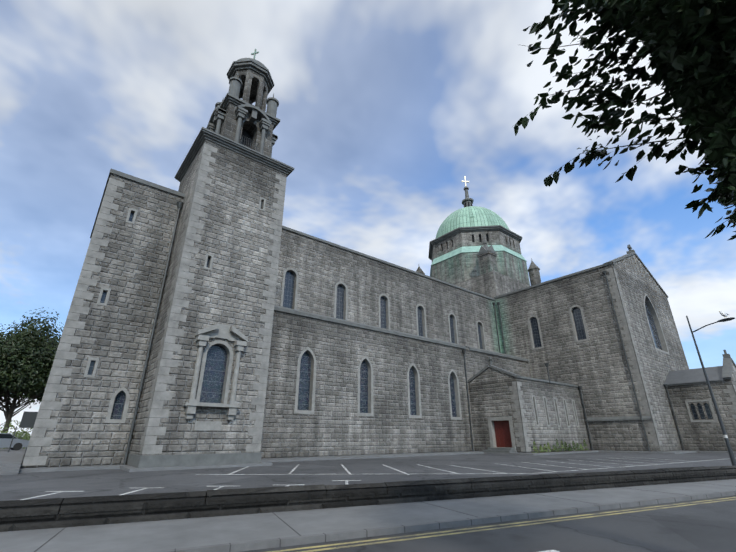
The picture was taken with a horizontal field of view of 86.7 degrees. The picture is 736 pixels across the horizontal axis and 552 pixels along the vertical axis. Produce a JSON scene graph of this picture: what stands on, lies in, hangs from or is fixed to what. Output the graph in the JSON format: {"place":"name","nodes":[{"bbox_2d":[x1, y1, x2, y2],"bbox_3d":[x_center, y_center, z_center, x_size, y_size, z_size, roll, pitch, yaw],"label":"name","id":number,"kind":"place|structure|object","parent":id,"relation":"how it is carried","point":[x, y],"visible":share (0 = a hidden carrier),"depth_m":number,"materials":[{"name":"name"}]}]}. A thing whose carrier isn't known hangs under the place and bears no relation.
{"place":"outdoors","nodes":[
{"label":"outdoors","id":0,"kind":"place"},
{"bbox_2d":[0,307,63,432],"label":"tree","id":1,"kind":"object","parent":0,"point":[36,346],"depth_m":52.13,"materials":[{"name":"green plant"}]},
{"bbox_2d":[0,479,735,551],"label":"pavement","id":2,"kind":"structure","parent":0,"point":[147,536],"depth_m":9.13,"materials":[{"name":"concrete"}]},
{"bbox_2d":[512,0,735,240],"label":"tree","id":3,"kind":"object","parent":2,"relation":"on","point":[692,45],"depth_m":4.32,"materials":[{"name":"green plant"}]},
{"bbox_2d":[0,0,735,435],"label":"sky","id":4,"kind":"structure","parent":0,"point":[385,107],"materials":[{"name":"blue"}]},
{"bbox_2d":[22,143,735,465],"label":"quoins","id":5,"kind":"object","parent":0,"point":[44,421],"visible":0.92,"depth_m":23.56,"materials":[{"name":"grey stone"}]},
{"bbox_2d":[110,302,661,418],"bbox_3d":[10.880,6.567,40.183,60.299,16.690,8.815,12,-25,-27],"label":"window glass","id":6,"kind":"object","parent":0,"point":[213,376],"visible":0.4,"depth_m":30.86,"materials":[{"name":"grey glass"}]},
{"bbox_2d":[260,310,530,458],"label":"aisle wall","id":7,"kind":"structure","parent":0,"point":[334,424],"depth_m":34.08,"materials":[{"name":"grey stone"}]},
{"bbox_2d":[274,229,500,352],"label":"clerestory wall","id":8,"kind":"structure","parent":7,"relation":"on","point":[322,269],"depth_m":44.46,"materials":[{"name":"grey stone"}]},
{"bbox_2d":[87,201,712,445],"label":"windows","id":9,"kind":"structure","parent":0,"point":[289,291],"depth_m":43.77,"materials":[{"name":"grey glass"}]},
{"bbox_2d":[84,197,716,449],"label":"window surrounds","id":10,"kind":"object","parent":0,"point":[228,369],"visible":0.83,"depth_m":38.23,"materials":[{"name":"grey stone"}]},
{"bbox_2d":[123,201,684,464],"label":"downpipes","id":11,"kind":"object","parent":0,"point":[179,205],"visible":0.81,"depth_m":40.47,"materials":[{"name":"grey metal"}]},
{"bbox_2d":[90,127,735,467],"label":"cathedral copings","id":12,"kind":"object","parent":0,"point":[141,461],"visible":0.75,"depth_m":31.07,"materials":[{"name":"grey stone"}]},
{"bbox_2d":[242,495,735,551],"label":"road","id":13,"kind":"structure","parent":0,"point":[707,527],"depth_m":8.33,"materials":[{"name":"grey asphalt"}]},
{"bbox_2d":[150,490,735,551],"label":"kerbs","id":14,"kind":"structure","parent":13,"relation":"on","point":[291,541],"depth_m":8.73,"materials":[{"name":"concrete"}]},
{"bbox_2d":[268,497,735,551],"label":"yellow road lines","id":15,"kind":"object","parent":13,"relation":"on","point":[489,528],"visible":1,"depth_m":8.86,"materials":[{"name":"yellow paint"}]},
{"bbox_2d":[454,271,528,297],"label":"crossing roof base","id":16,"kind":"object","parent":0,"point":[492,284],"visible":0.07,"depth_m":62.19,"materials":[{"name":"grey stone"}]},
{"bbox_2d":[430,251,529,285],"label":"dome drum","id":17,"kind":"object","parent":16,"relation":"on","point":[458,268],"visible":0.31,"depth_m":68.32,"materials":[{"name":"stone"}]},
{"bbox_2d":[432,230,520,261],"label":"dome drum","id":18,"kind":"object","parent":17,"relation":"on","point":[464,239],"visible":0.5,"depth_m":70.49,"materials":[{"name":"stone"}]},
{"bbox_2d":[442,235,487,250],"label":"drum openings","id":19,"kind":"object","parent":18,"relation":"in","point":[472,240],"visible":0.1,"depth_m":70.31,"materials":[{"name":"grey glass"}]},
{"bbox_2d":[435,206,508,238],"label":"dome","id":20,"kind":"structure","parent":18,"relation":"on","point":[483,216],"depth_m":73.70,"materials":[{"name":"green metal"}]},
{"bbox_2d":[462,186,473,206],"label":"dome finial","id":21,"kind":"object","parent":20,"relation":"on","point":[467,199],"visible":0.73,"depth_m":81.75,"materials":[{"name":"grey stone"}]},
{"bbox_2d":[428,225,521,259],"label":"cornice","id":22,"kind":"structure","parent":18,"relation":"attached to","point":[477,228],"depth_m":71.20,"materials":[{"name":"grey stone"}]},
{"bbox_2d":[430,245,526,275],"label":"band","id":23,"kind":"object","parent":17,"relation":"on","point":[466,249],"visible":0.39,"depth_m":69.51,"materials":[{"name":"green metal"}]},
{"bbox_2d":[468,378,590,452],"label":"side porch","id":24,"kind":"object","parent":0,"point":[490,398],"visible":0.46,"depth_m":40.98,"materials":[{"name":"grey stone"}]},
{"bbox_2d":[494,421,511,446],"bbox_3d":[13.726,15.916,39.302,0.080,2.480,2.080,17,-28,-35],"label":"door","id":25,"kind":"structure","parent":24,"relation":"in","point":[502,429],"depth_m":39.38,"materials":[{"name":"red wood"}]},
{"bbox_2d":[470,254,735,382],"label":"cathedral gables","id":26,"kind":"object","parent":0,"point":[632,265],"visible":0.55,"depth_m":51.14,"materials":[{"name":"grey stone"}]},
{"bbox_2d":[665,379,735,450],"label":"wall","id":27,"kind":"structure","parent":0,"point":[702,436],"depth_m":42.68,"materials":[{"name":"grey stone"}]},
{"bbox_2d":[664,366,722,384],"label":"cathedral roofs","id":28,"kind":"structure","parent":27,"relation":"on","point":[690,375],"depth_m":45.47,"materials":[{"name":"grey stone"}]},
{"bbox_2d":[416,258,540,285],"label":"turrets","id":29,"kind":"object","parent":28,"relation":"on","point":[534,273],"visible":0.27,"depth_m":73.98,"materials":[{"name":"grey stone"}]},
{"bbox_2d":[477,251,497,274],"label":"turret","id":30,"kind":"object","parent":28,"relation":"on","point":[487,262],"depth_m":63.53,"materials":[{"name":"stone"}]},
{"bbox_2d":[476,236,496,255],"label":"pier cap","id":31,"kind":"object","parent":30,"relation":"on","point":[484,248],"visible":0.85,"depth_m":64.44,"materials":[{"name":"grey stone"}]},
{"bbox_3d":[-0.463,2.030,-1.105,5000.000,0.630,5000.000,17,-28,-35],"label":"ground","id":32,"kind":"structure","parent":0,"visible":0},
{"bbox_2d":[0,448,735,500],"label":"car park","id":33,"kind":"structure","parent":32,"relation":"on","point":[87,483],"depth_m":18.14,"materials":[{"name":"grey asphalt"}]},
{"bbox_2d":[0,447,25,474],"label":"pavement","id":34,"kind":"structure","parent":33,"relation":"on","point":[10,462],"depth_m":20.19,"materials":[{"name":"grey concrete"}]},
{"bbox_2d":[8,426,16,451],"bbox_3d":[-28.347,13.023,31.098,0.080,1.900,0.080,17,-28,-35],"label":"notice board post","id":35,"kind":"object","parent":34,"relation":"on","point":[12,439],"visible":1,"depth_m":31.08,"materials":[{"name":"grey metal"}]},
{"bbox_2d":[19,411,37,427],"bbox_3d":[-27.690,11.840,32.099,1.300,1.250,0.080,17,-28,-35],"label":"notice board panel","id":36,"kind":"object","parent":35,"relation":"attached to","point":[28,420],"visible":0.64,"depth_m":31.95,"materials":[{"name":"grey metal"}]},
{"bbox_2d":[0,433,28,447],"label":"silver car","id":37,"kind":"object","parent":34,"relation":"on","point":[5,442],"depth_m":34.71,"materials":[{"name":"silver metal"}]},
{"bbox_2d":[10,443,21,449],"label":"silver car tyres","id":38,"kind":"object","parent":37,"relation":"attached to","point":[17,446],"visible":0.71,"depth_m":35.02,"materials":[{"name":"rubber"}]},
{"bbox_2d":[0,420,32,448],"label":"shrub foliage","id":39,"kind":"object","parent":34,"relation":"on","point":[24,435],"visible":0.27,"depth_m":42.57,"materials":[{"name":"green plant"}]},
{"bbox_2d":[0,327,42,408],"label":"tree","id":40,"kind":"object","parent":33,"relation":"on","point":[2,389],"depth_m":62.28,"materials":[{"name":"green plant"}]},
{"bbox_2d":[22,174,183,467],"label":"stair tower wall","id":41,"kind":"structure","parent":33,"relation":"on","point":[114,334],"depth_m":22.86,"materials":[{"name":"grey stone"}]},
{"bbox_2d":[130,139,286,455],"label":"bell tower","id":42,"kind":"structure","parent":33,"relation":"on","point":[229,287],"depth_m":24.46,"materials":[{"name":"grey stone"}]},
{"bbox_2d":[183,323,247,430],"bbox_3d":[-8.664,5.656,22.381,3.000,5.980,0.500,17,-28,-35],"label":"window surround","id":43,"kind":"object","parent":42,"relation":"attached to","point":[238,338],"visible":1,"depth_m":22.25,"materials":[{"name":"grey stone"}]},
{"bbox_2d":[206,59,279,156],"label":"cathedral belfry dressings","id":44,"kind":"structure","parent":42,"relation":"on","point":[267,118],"depth_m":31.18,"materials":[{"name":"grey stone"}]},
{"bbox_2d":[219,103,273,156],"bbox_3d":[-10.439,-10.379,31.816,3.700,4.540,3.700,17,-28,-35],"label":"belfry","id":45,"kind":"object","parent":42,"relation":"on","point":[228,126],"depth_m":31.07,"materials":[{"name":"grey stone"}]},
{"bbox_2d":[240,136,259,150],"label":"cathedral belfry railings","id":46,"kind":"object","parent":45,"relation":"attached to","point":[250,143],"visible":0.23,"depth_m":29.65,"materials":[{"name":"black metal"}]},
{"bbox_2d":[233,69,267,110],"bbox_3d":[-10.439,-15.150,33.782,2.919,4.020,2.919,17,-28,-35],"label":"belfry lantern","id":47,"kind":"object","parent":45,"relation":"on","point":[254,88],"visible":0.48,"depth_m":33.37,"materials":[{"name":"grey stone"}]},
{"bbox_2d":[237,58,266,67],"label":"cupola roof","id":48,"kind":"structure","parent":47,"relation":"on","point":[259,62],"depth_m":33.43,"materials":[{"name":"grey stone"}]},
{"bbox_2d":[251,49,258,58],"bbox_3d":[-10.439,-20.406,35.947,0.100,1.450,0.760,53,-56,-63],"label":"cross","id":49,"kind":"object","parent":48,"relation":"on","point":[254,53],"visible":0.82,"depth_m":35.97,"materials":[{"name":"grey stone"}]},
{"bbox_2d":[21,457,729,551],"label":"parking markings","id":50,"kind":"object","parent":33,"relation":"on","point":[346,481],"visible":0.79,"depth_m":17.60,"materials":[{"name":"white paint"}]},
{"bbox_2d":[19,450,735,472],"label":"footpaths","id":51,"kind":"structure","parent":33,"relation":"on","point":[264,462],"depth_m":26.95,"materials":[{"name":"concrete"}]},
{"bbox_2d":[531,450,592,452],"bbox_3d":[20.228,18.021,40.039,11.700,0.050,0.800,17,-28,-35],"label":"shrub bed","id":52,"kind":"object","parent":51,"relation":"on","point":[562,451],"visible":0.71,"depth_m":39.22,"materials":[{"name":"soil"}]},
{"bbox_2d":[533,439,588,452],"bbox_3d":[19.880,17.395,39.999,11.079,1.248,0.573,17,-28,-35],"label":"porch shrub foliage","id":53,"kind":"object","parent":52,"relation":"on","point":[541,448],"visible":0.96,"depth_m":39.67,"materials":[{"name":"green plant"}]},
{"bbox_2d":[495,264,688,451],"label":"transept wall","id":54,"kind":"structure","parent":51,"relation":"on","point":[595,366],"depth_m":47.57,"materials":[{"name":"stone"}]},
{"bbox_2d":[686,316,735,465],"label":"street lamp","id":55,"kind":"object","parent":33,"relation":"on","point":[731,454],"visible":0.9,"depth_m":20.94,"materials":[{"name":"grey metal"}]},
{"bbox_2d":[0,473,735,531],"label":"retaining wall","id":56,"kind":"structure","parent":32,"relation":"on","point":[7,524],"depth_m":10.54,"materials":[{"name":"stone"}]},
{"bbox_2d":[0,465,735,517],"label":"retaining wall coping","id":57,"kind":"object","parent":56,"relation":"on","point":[30,507],"visible":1,"depth_m":10.63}
]}

